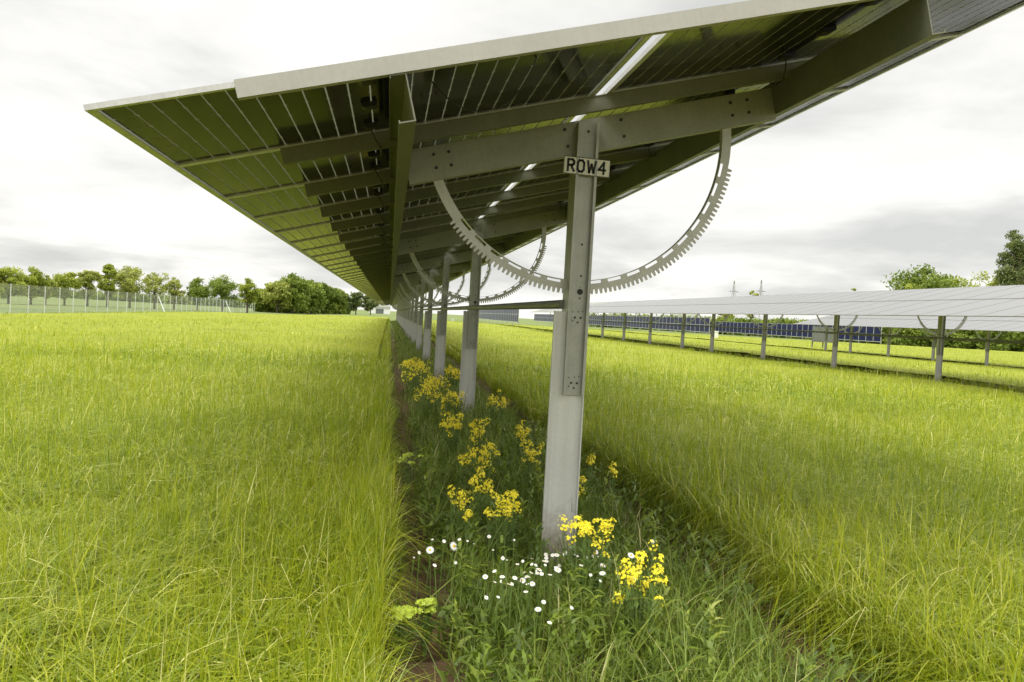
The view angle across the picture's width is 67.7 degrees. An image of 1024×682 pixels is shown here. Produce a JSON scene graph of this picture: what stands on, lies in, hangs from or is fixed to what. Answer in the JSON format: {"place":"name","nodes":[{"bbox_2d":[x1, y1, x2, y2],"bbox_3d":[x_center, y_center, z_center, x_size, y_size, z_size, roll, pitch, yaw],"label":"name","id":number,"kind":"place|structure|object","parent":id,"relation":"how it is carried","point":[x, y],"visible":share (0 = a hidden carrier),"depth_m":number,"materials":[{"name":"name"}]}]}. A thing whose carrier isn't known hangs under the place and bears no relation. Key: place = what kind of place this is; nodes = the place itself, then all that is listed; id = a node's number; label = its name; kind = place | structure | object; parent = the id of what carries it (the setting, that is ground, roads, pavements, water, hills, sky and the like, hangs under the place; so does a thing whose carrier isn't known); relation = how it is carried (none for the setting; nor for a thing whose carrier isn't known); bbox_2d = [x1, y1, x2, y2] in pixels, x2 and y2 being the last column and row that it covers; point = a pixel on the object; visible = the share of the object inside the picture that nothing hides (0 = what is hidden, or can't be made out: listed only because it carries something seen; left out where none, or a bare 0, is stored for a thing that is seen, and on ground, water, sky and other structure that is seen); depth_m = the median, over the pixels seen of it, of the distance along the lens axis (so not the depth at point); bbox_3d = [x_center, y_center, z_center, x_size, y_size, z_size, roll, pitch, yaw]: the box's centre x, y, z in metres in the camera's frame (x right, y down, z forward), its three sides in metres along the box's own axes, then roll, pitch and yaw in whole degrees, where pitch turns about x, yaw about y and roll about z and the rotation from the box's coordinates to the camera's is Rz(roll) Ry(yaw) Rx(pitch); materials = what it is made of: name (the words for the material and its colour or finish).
{"place":"outdoors","nodes":[
{"label":"outdoors","id":0,"kind":"place"},
{"bbox_2d":[369,305,390,313],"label":"farm building","id":1,"kind":"structure","parent":0,"point":[381,309],"depth_m":300.08,"materials":[{"name":"white paint"}]},
{"bbox_2d":[376,309,383,313],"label":"door","id":2,"kind":"structure","parent":1,"relation":"in","point":[378,311],"depth_m":300.01,"materials":[{"name":"grey paint"}]},
{"bbox_2d":[0,295,905,681],"bbox_3d":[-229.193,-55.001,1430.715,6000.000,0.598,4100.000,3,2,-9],"label":"ground","id":3,"kind":"structure","parent":0,"point":[428,661],"depth_m":4.38,"materials":[{"name":"green plant"}]},
{"bbox_2d":[0,266,27,303],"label":"broadleaf tree","id":4,"kind":"object","parent":3,"relation":"on","point":[10,278],"visible":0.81,"depth_m":103.50,"materials":[{"name":"green plant"}]},
{"bbox_2d":[19,266,50,304],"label":"broadleaf tree","id":5,"kind":"object","parent":3,"relation":"on","point":[36,278],"visible":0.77,"depth_m":107.70,"materials":[{"name":"green plant"}]},
{"bbox_2d":[38,275,56,303],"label":"broadleaf tree","id":6,"kind":"object","parent":3,"relation":"on","point":[51,281],"visible":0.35,"depth_m":112.05,"materials":[{"name":"green plant"}]},
{"bbox_2d":[49,272,83,305],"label":"broadleaf tree","id":7,"kind":"object","parent":3,"relation":"on","point":[62,281],"visible":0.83,"depth_m":115.11,"materials":[{"name":"green plant"}]},
{"bbox_2d":[71,270,106,305],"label":"broadleaf tree","id":8,"kind":"object","parent":3,"relation":"on","point":[86,278],"visible":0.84,"depth_m":119.43,"materials":[{"name":"green plant"}]},
{"bbox_2d":[96,263,118,303],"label":"broadleaf tree","id":9,"kind":"object","parent":3,"relation":"on","point":[109,270],"visible":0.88,"depth_m":123.86,"materials":[{"name":"green plant"}]},
{"bbox_2d":[0,284,254,313],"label":"wire fence","id":10,"kind":"object","parent":3,"relation":"on","point":[106,307],"visible":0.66,"depth_m":74.45,"materials":[{"name":"grey metal"}]},
{"bbox_2d":[113,265,152,307],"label":"broadleaf tree","id":11,"kind":"object","parent":3,"relation":"on","point":[128,285],"visible":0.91,"depth_m":126.96,"materials":[{"name":"green plant"}]},
{"bbox_2d":[20,289,251,307],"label":"scrub","id":12,"kind":"object","parent":3,"relation":"on","point":[76,294],"visible":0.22,"depth_m":287.87,"materials":[{"name":"green plant"}]},
{"bbox_2d":[142,272,168,308],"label":"broadleaf tree","id":13,"kind":"object","parent":3,"relation":"on","point":[157,281],"visible":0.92,"depth_m":131.52,"materials":[{"name":"green plant"}]},
{"bbox_2d":[164,277,185,309],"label":"broadleaf tree","id":14,"kind":"object","parent":3,"relation":"on","point":[175,291],"visible":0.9,"depth_m":135.65,"materials":[{"name":"green plant"}]},
{"bbox_2d":[0,312,387,369],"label":"crop canopy","id":15,"kind":"object","parent":3,"relation":"on","point":[177,315],"visible":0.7,"depth_m":31.34,"materials":[{"name":"green plant"}]},
{"bbox_2d":[185,277,211,310],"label":"broadleaf tree","id":16,"kind":"object","parent":3,"relation":"on","point":[197,289],"visible":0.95,"depth_m":139.11,"materials":[{"name":"green plant"}]},
{"bbox_2d":[205,272,238,311],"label":"broadleaf tree","id":17,"kind":"object","parent":3,"relation":"on","point":[217,287],"visible":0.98,"depth_m":142.90,"materials":[{"name":"green plant"}]},
{"bbox_2d":[0,310,471,681],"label":"cereal crop","id":18,"kind":"object","parent":3,"relation":"on","point":[165,516],"visible":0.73,"depth_m":3.89,"materials":[{"name":"green plant"}]},
{"bbox_2d":[237,278,260,312],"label":"broadleaf tree","id":19,"kind":"object","parent":3,"relation":"on","point":[249,298],"visible":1,"depth_m":147.54,"materials":[{"name":"green plant"}]},
{"bbox_2d":[260,281,293,312],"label":"broadleaf tree","id":20,"kind":"object","parent":3,"relation":"on","point":[275,291],"visible":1,"depth_m":170.27,"materials":[{"name":"green plant"}]},
{"bbox_2d":[278,272,311,313],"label":"broadleaf tree","id":21,"kind":"object","parent":3,"relation":"on","point":[299,290],"visible":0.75,"depth_m":173.20,"materials":[{"name":"green plant"}]},
{"bbox_2d":[251,282,352,313],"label":"wood","id":22,"kind":"object","parent":3,"relation":"on","point":[338,302],"visible":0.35,"depth_m":198.93,"materials":[{"name":"green plant"}]},
{"bbox_2d":[303,279,329,313],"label":"broadleaf tree","id":23,"kind":"object","parent":3,"relation":"on","point":[317,293],"visible":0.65,"depth_m":180.54,"materials":[{"name":"green plant"}]},
{"bbox_2d":[346,291,364,314],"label":"broadleaf tree","id":24,"kind":"object","parent":3,"relation":"on","point":[354,300],"visible":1,"depth_m":189.10,"materials":[{"name":"green plant"}]},
{"bbox_2d":[362,295,378,314],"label":"broadleaf tree","id":25,"kind":"object","parent":3,"relation":"on","point":[370,303],"visible":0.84,"depth_m":198.80,"materials":[{"name":"green plant"}]},
{"bbox_2d":[387,605,419,662],"bbox_3d":[-0.428,1.143,2.978,0.147,0.222,0.134,2,2,-41],"label":"spurge plant","id":26,"kind":"object","parent":3,"relation":"on","point":[412,612],"visible":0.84,"depth_m":2.97,"materials":[{"name":"green plant"}]},
{"bbox_2d":[396,452,423,498],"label":"spurge plant","id":27,"kind":"object","parent":3,"relation":"on","point":[409,462],"visible":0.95,"depth_m":5.58,"materials":[{"name":"green plant"}]},
{"bbox_2d":[406,557,414,618],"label":"daisy","id":28,"kind":"object","parent":3,"relation":"on","point":[411,577],"visible":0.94,"depth_m":3.36,"materials":[{"name":"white plant"}]},
{"bbox_2d":[398,359,430,397],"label":"yellow flower","id":29,"kind":"object","parent":3,"relation":"on","point":[417,381],"visible":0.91,"depth_m":12.12,"materials":[{"name":"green plant"}]},
{"bbox_2d":[403,357,425,385],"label":"yellow flower","id":30,"kind":"object","parent":3,"relation":"on","point":[406,363],"visible":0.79,"depth_m":13.96,"materials":[{"name":"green plant"}]},
{"bbox_2d":[415,551,420,619],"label":"daisy","id":31,"kind":"object","parent":3,"relation":"on","point":[417,578],"visible":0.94,"depth_m":3.36,"materials":[{"name":"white plant"}]},
{"bbox_2d":[414,380,441,422],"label":"yellow flower","id":32,"kind":"object","parent":3,"relation":"on","point":[429,401],"visible":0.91,"depth_m":9.26,"materials":[{"name":"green plant"}]},
{"bbox_2d":[413,597,444,656],"bbox_3d":[-0.333,1.139,3.046,0.133,0.237,0.116,2,2,-31],"label":"spurge plant","id":33,"kind":"object","parent":3,"relation":"on","point":[427,602],"visible":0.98,"depth_m":3.03,"materials":[{"name":"green plant"}]},
{"bbox_2d":[424,539,433,598],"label":"daisy","id":34,"kind":"object","parent":3,"relation":"on","point":[428,569],"visible":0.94,"depth_m":3.52,"materials":[{"name":"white plant"}]},
{"bbox_2d":[426,546,433,596],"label":"daisy","id":35,"kind":"object","parent":3,"relation":"on","point":[429,550],"visible":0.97,"depth_m":3.48,"materials":[{"name":"white plant"}]},
{"bbox_2d":[424,372,444,403],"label":"yellow flower","id":36,"kind":"object","parent":3,"relation":"on","point":[438,381],"visible":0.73,"depth_m":10.71,"materials":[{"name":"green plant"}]},
{"bbox_2d":[433,564,438,643],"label":"daisy","id":37,"kind":"object","parent":3,"relation":"on","point":[435,565],"visible":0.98,"depth_m":3.13,"materials":[{"name":"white plant"}]},
{"bbox_2d":[438,540,445,604],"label":"daisy","id":38,"kind":"object","parent":3,"relation":"on","point":[444,541],"visible":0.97,"depth_m":3.48,"materials":[{"name":"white plant"}]},
{"bbox_2d":[442,542,456,605],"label":"daisy","id":39,"kind":"object","parent":3,"relation":"on","point":[453,544],"visible":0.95,"depth_m":3.45,"materials":[{"name":"white plant"}]},
{"bbox_2d":[439,412,463,454],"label":"yellow flower","id":40,"kind":"object","parent":3,"relation":"on","point":[456,425],"visible":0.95,"depth_m":6.86,"materials":[{"name":"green plant"}]},
{"bbox_2d":[446,562,456,631],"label":"daisy","id":41,"kind":"object","parent":3,"relation":"on","point":[452,587],"visible":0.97,"depth_m":3.22,"materials":[{"name":"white plant"}]},
{"bbox_2d":[444,364,459,391],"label":"yellow flower","id":42,"kind":"object","parent":3,"relation":"on","point":[454,372],"visible":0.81,"depth_m":12.30,"materials":[{"name":"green plant"}]},
{"bbox_2d":[441,384,466,424],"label":"yellow flower","id":43,"kind":"object","parent":3,"relation":"on","point":[455,395],"visible":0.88,"depth_m":8.79,"materials":[{"name":"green plant"}]},
{"bbox_2d":[443,485,468,542],"bbox_3d":[-0.322,1.019,4.391,0.169,0.395,0.136,3,2,-9],"label":"yellow flower","id":44,"kind":"object","parent":3,"relation":"on","point":[461,507],"visible":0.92,"depth_m":4.39,"materials":[{"name":"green plant"}]},
{"bbox_2d":[457,453,471,499],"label":"yellow flower","id":45,"kind":"object","parent":3,"relation":"on","point":[466,462],"visible":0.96,"depth_m":5.34,"materials":[{"name":"green plant"}]},
{"bbox_2d":[461,509,472,561],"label":"yellow flower","id":46,"kind":"object","parent":3,"relation":"on","point":[468,512],"visible":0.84,"depth_m":4.19,"materials":[{"name":"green plant"}]},
{"bbox_2d":[468,417,489,462],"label":"yellow flower","id":47,"kind":"object","parent":3,"relation":"on","point":[479,434],"visible":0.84,"depth_m":6.40,"materials":[{"name":"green plant"}]},
{"bbox_2d":[467,466,493,539],"bbox_3d":[-0.200,0.990,4.601,0.199,0.453,0.161,3,2,-9],"label":"yellow flower","id":48,"kind":"object","parent":3,"relation":"on","point":[478,505],"visible":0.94,"depth_m":4.59,"materials":[{"name":"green plant"}]},
{"bbox_2d":[469,430,499,500],"bbox_3d":[-0.197,0.910,5.335,0.219,0.567,0.200,4,2,35],"label":"yellow flower","id":49,"kind":"object","parent":3,"relation":"on","point":[483,453],"visible":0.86,"depth_m":5.33,"materials":[{"name":"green plant"}]},
{"bbox_2d":[483,595,488,666],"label":"daisy","id":50,"kind":"object","parent":3,"relation":"on","point":[486,597],"visible":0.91,"depth_m":2.96,"materials":[{"name":"white plant"}]},
{"bbox_2d":[482,574,491,616],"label":"daisy","id":51,"kind":"object","parent":3,"relation":"on","point":[485,576],"visible":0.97,"depth_m":3.20,"materials":[{"name":"white plant"}]},
{"bbox_2d":[487,570,496,621],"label":"daisy","id":52,"kind":"object","parent":3,"relation":"on","point":[494,571],"visible":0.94,"depth_m":3.10,"materials":[{"name":"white plant"}]},
{"bbox_2d":[467,309,518,324],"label":"panel row","id":53,"kind":"object","parent":3,"relation":"on","point":[510,315],"visible":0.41,"depth_m":136.98,"materials":[{"name":"metal"}]},
{"bbox_2d":[492,596,499,652],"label":"daisy","id":54,"kind":"object","parent":3,"relation":"on","point":[498,597],"visible":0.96,"depth_m":2.97,"materials":[{"name":"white plant"}]},
{"bbox_2d":[486,389,508,424],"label":"yellow flower","id":55,"kind":"object","parent":3,"relation":"on","point":[502,405],"visible":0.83,"depth_m":8.90,"materials":[{"name":"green plant"}]},
{"bbox_2d":[498,556,504,619],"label":"daisy","id":56,"kind":"object","parent":3,"relation":"on","point":[503,558],"visible":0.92,"depth_m":3.28,"materials":[{"name":"white plant"}]},
{"bbox_2d":[483,486,521,570],"bbox_3d":[-0.047,1.018,4.146,0.232,0.442,0.201,3,2,-9],"label":"yellow flower","id":57,"kind":"object","parent":3,"relation":"on","point":[508,529],"visible":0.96,"depth_m":4.12,"materials":[{"name":"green plant"}]},
{"bbox_2d":[500,575,505,640],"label":"daisy","id":58,"kind":"object","parent":3,"relation":"on","point":[502,576],"visible":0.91,"depth_m":3.07,"materials":[{"name":"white plant"}]},
{"bbox_2d":[500,576,516,643],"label":"daisy","id":59,"kind":"object","parent":3,"relation":"on","point":[514,577],"visible":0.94,"depth_m":3.14,"materials":[{"name":"white plant"}]},
{"bbox_2d":[507,583,511,651],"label":"daisy","id":60,"kind":"object","parent":3,"relation":"on","point":[509,603],"visible":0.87,"depth_m":3.10,"materials":[{"name":"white plant"}]},
{"bbox_2d":[506,582,513,658],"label":"daisy","id":61,"kind":"object","parent":3,"relation":"on","point":[512,584],"visible":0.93,"depth_m":2.97,"materials":[{"name":"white plant"}]},
{"bbox_2d":[514,581,519,662],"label":"daisy","id":62,"kind":"object","parent":3,"relation":"on","point":[517,608],"visible":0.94,"depth_m":3.00,"materials":[{"name":"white plant"}]},
{"bbox_2d":[517,578,524,630],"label":"daisy","id":63,"kind":"object","parent":3,"relation":"on","point":[523,580],"visible":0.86,"depth_m":3.22,"materials":[{"name":"white plant"}]},
{"bbox_2d":[514,420,529,466],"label":"yellow flower","id":64,"kind":"object","parent":3,"relation":"on","point":[521,435],"visible":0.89,"depth_m":6.56,"materials":[{"name":"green plant"}]},
{"bbox_2d":[518,591,527,669],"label":"daisy","id":65,"kind":"object","parent":3,"relation":"on","point":[522,621],"visible":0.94,"depth_m":2.92,"materials":[{"name":"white plant"}]},
{"bbox_2d":[526,582,534,627],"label":"daisy","id":66,"kind":"object","parent":3,"relation":"on","point":[532,584],"visible":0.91,"depth_m":3.15,"materials":[{"name":"white plant"}]},
{"bbox_2d":[526,564,536,634],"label":"daisy","id":67,"kind":"object","parent":3,"relation":"on","point":[535,565],"visible":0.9,"depth_m":3.25,"materials":[{"name":"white plant"}]},
{"bbox_2d":[520,439,544,494],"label":"yellow flower","id":68,"kind":"object","parent":3,"relation":"on","point":[530,461],"visible":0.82,"depth_m":5.66,"materials":[{"name":"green plant"}]},
{"bbox_2d":[530,607,540,675],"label":"daisy","id":69,"kind":"object","parent":3,"relation":"on","point":[537,609],"visible":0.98,"depth_m":2.85,"materials":[{"name":"white plant"}]},
{"bbox_2d":[535,572,538,612],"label":"daisy","id":70,"kind":"object","parent":3,"relation":"on","point":[536,573],"visible":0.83,"depth_m":3.27,"materials":[{"name":"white plant"}]},
{"bbox_2d":[536,572,543,617],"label":"daisy","id":71,"kind":"object","parent":3,"relation":"on","point":[541,573],"visible":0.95,"depth_m":3.12,"materials":[{"name":"white plant"}]},
{"bbox_2d":[535,600,545,669],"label":"daisy","id":72,"kind":"object","parent":3,"relation":"on","point":[543,601],"visible":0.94,"depth_m":2.93,"materials":[{"name":"white plant"}]},
{"bbox_2d":[547,621,551,681],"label":"daisy","id":73,"kind":"object","parent":3,"relation":"on","point":[549,622],"visible":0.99,"depth_m":2.60,"materials":[{"name":"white plant"}]},
{"bbox_2d":[548,574,551,650],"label":"daisy","id":74,"kind":"object","parent":3,"relation":"on","point":[550,598],"visible":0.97,"depth_m":3.09,"materials":[{"name":"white plant"}]},
{"bbox_2d":[83,0,1023,565],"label":"solar tracker","id":75,"kind":"object","parent":3,"relation":"on","point":[385,180],"visible":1,"depth_m":4.05,"materials":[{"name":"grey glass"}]},
{"bbox_2d":[552,567,560,630],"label":"daisy","id":76,"kind":"object","parent":3,"relation":"on","point":[557,569],"visible":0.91,"depth_m":3.27,"materials":[{"name":"white plant"}]},
{"bbox_2d":[577,476,588,514],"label":"yellow flower","id":77,"kind":"object","parent":3,"relation":"on","point":[580,478],"visible":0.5,"depth_m":4.70,"materials":[{"name":"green plant"}]},
{"bbox_2d":[559,514,616,617],"bbox_3d":[0.340,1.034,3.418,0.293,0.497,0.217,2,2,-31],"label":"yellow flower","id":78,"kind":"object","parent":3,"relation":"on","point":[586,528],"visible":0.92,"depth_m":3.40,"materials":[{"name":"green plant"}]},
{"bbox_2d":[586,454,595,492],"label":"yellow flower","id":79,"kind":"object","parent":3,"relation":"on","point":[591,476],"visible":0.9,"depth_m":5.50,"materials":[{"name":"green plant"}]},
{"bbox_2d":[597,571,604,628],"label":"daisy","id":80,"kind":"object","parent":3,"relation":"on","point":[602,573],"visible":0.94,"depth_m":3.26,"materials":[{"name":"white plant"}]},
{"bbox_2d":[607,463,617,504],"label":"yellow flower","id":81,"kind":"object","parent":3,"relation":"on","point":[613,483],"visible":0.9,"depth_m":5.24,"materials":[{"name":"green plant"}]},
{"bbox_2d":[534,314,709,334],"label":"panel row","id":82,"kind":"object","parent":3,"relation":"on","point":[637,320],"visible":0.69,"depth_m":157.37,"materials":[{"name":"glass"}]},
{"bbox_2d":[628,553,633,594],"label":"daisy","id":83,"kind":"object","parent":3,"relation":"on","point":[631,555],"visible":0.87,"depth_m":3.48,"materials":[{"name":"white plant"}]},
{"bbox_2d":[613,539,668,664],"bbox_3d":[0.512,1.058,3.071,0.237,0.491,0.196,3,2,-9],"label":"yellow flower","id":84,"kind":"object","parent":3,"relation":"on","point":[635,576],"visible":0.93,"depth_m":3.07,"materials":[{"name":"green plant"}]},
{"bbox_2d":[422,320,1023,681],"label":"cereal crop","id":85,"kind":"object","parent":3,"relation":"on","point":[909,518],"visible":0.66,"depth_m":5.66,"materials":[{"name":"green plant"}]},
{"bbox_2d":[423,320,1023,407],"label":"crop canopy","id":86,"kind":"object","parent":3,"relation":"on","point":[533,332],"visible":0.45,"depth_m":24.61,"materials":[{"name":"green plant"}]},
{"bbox_2d":[717,314,734,319],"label":"broadleaf tree","id":87,"kind":"object","parent":3,"relation":"on","point":[725,315],"visible":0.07,"depth_m":213.92,"materials":[{"name":"green plant"}]},
{"bbox_2d":[745,290,758,318],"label":"broadleaf tree","id":88,"kind":"object","parent":3,"relation":"on","point":[754,294],"visible":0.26,"depth_m":329.64,"materials":[{"name":"green plant"}]},
{"bbox_2d":[505,324,1023,386],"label":"crop canopy","id":89,"kind":"object","parent":3,"relation":"on","point":[906,369],"visible":0.66,"depth_m":36.61,"materials":[{"name":"green plant"}]},
{"bbox_2d":[532,285,1023,380],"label":"solar tracker","id":90,"kind":"object","parent":3,"relation":"on","point":[986,301],"visible":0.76,"depth_m":26.30,"materials":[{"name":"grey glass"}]},
{"bbox_2d":[710,321,881,343],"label":"panel row","id":91,"kind":"object","parent":3,"relation":"on","point":[870,330],"visible":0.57,"depth_m":151.84,"materials":[{"name":"glass"}]},
{"bbox_2d":[588,313,1023,351],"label":"hedge","id":92,"kind":"object","parent":3,"relation":"on","point":[1004,335],"visible":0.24,"depth_m":157.55,"materials":[{"name":"green plant"}]},
{"bbox_2d":[599,329,1023,366],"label":"crop canopy","id":93,"kind":"object","parent":3,"relation":"on","point":[920,351],"visible":0.74,"depth_m":75.31,"materials":[{"name":"plant"}]},
{"bbox_2d":[811,326,833,347],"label":"equipment cabinet","id":94,"kind":"object","parent":3,"relation":"on","point":[818,337],"visible":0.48,"depth_m":61.91,"materials":[{"name":"metal"}]},
{"bbox_2d":[794,315,1023,365],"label":"solar tracker","id":95,"kind":"object","parent":3,"relation":"on","point":[988,325],"visible":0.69,"depth_m":42.83,"materials":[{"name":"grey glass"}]},
{"bbox_2d":[883,263,968,289],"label":"broadleaf tree","id":96,"kind":"object","parent":3,"relation":"on","point":[915,280],"visible":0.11,"depth_m":189.90,"materials":[{"name":"green plant"}]},
{"bbox_2d":[939,276,972,337],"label":"broadleaf tree","id":97,"kind":"object","parent":3,"relation":"on","point":[960,282],"visible":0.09,"depth_m":185.08,"materials":[{"name":"green plant"}]},
{"bbox_2d":[971,270,1006,286],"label":"broadleaf tree","id":98,"kind":"object","parent":3,"relation":"on","point":[993,282],"visible":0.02,"depth_m":169.29,"materials":[{"name":"green plant"}]},
{"bbox_2d":[994,230,1023,285],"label":"poplar tree","id":99,"kind":"object","parent":3,"relation":"on","point":[1010,275],"visible":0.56,"depth_m":149.42,"materials":[{"name":"green plant"}]},
{"bbox_2d":[0,0,1023,336],"label":"sky","id":100,"kind":"structure","parent":0,"point":[921,161],"materials":[{"name":"white"}]},
{"bbox_2d":[362,319,1008,681],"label":"wild grass","id":101,"kind":"structure","parent":0,"point":[700,645],"depth_m":3.45,"materials":[{"name":"green plant"}]},
{"bbox_2d":[673,314,698,316],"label":"farm building","id":102,"kind":"structure","parent":0,"point":[691,315],"depth_m":329.45,"materials":[{"name":"white paint"}]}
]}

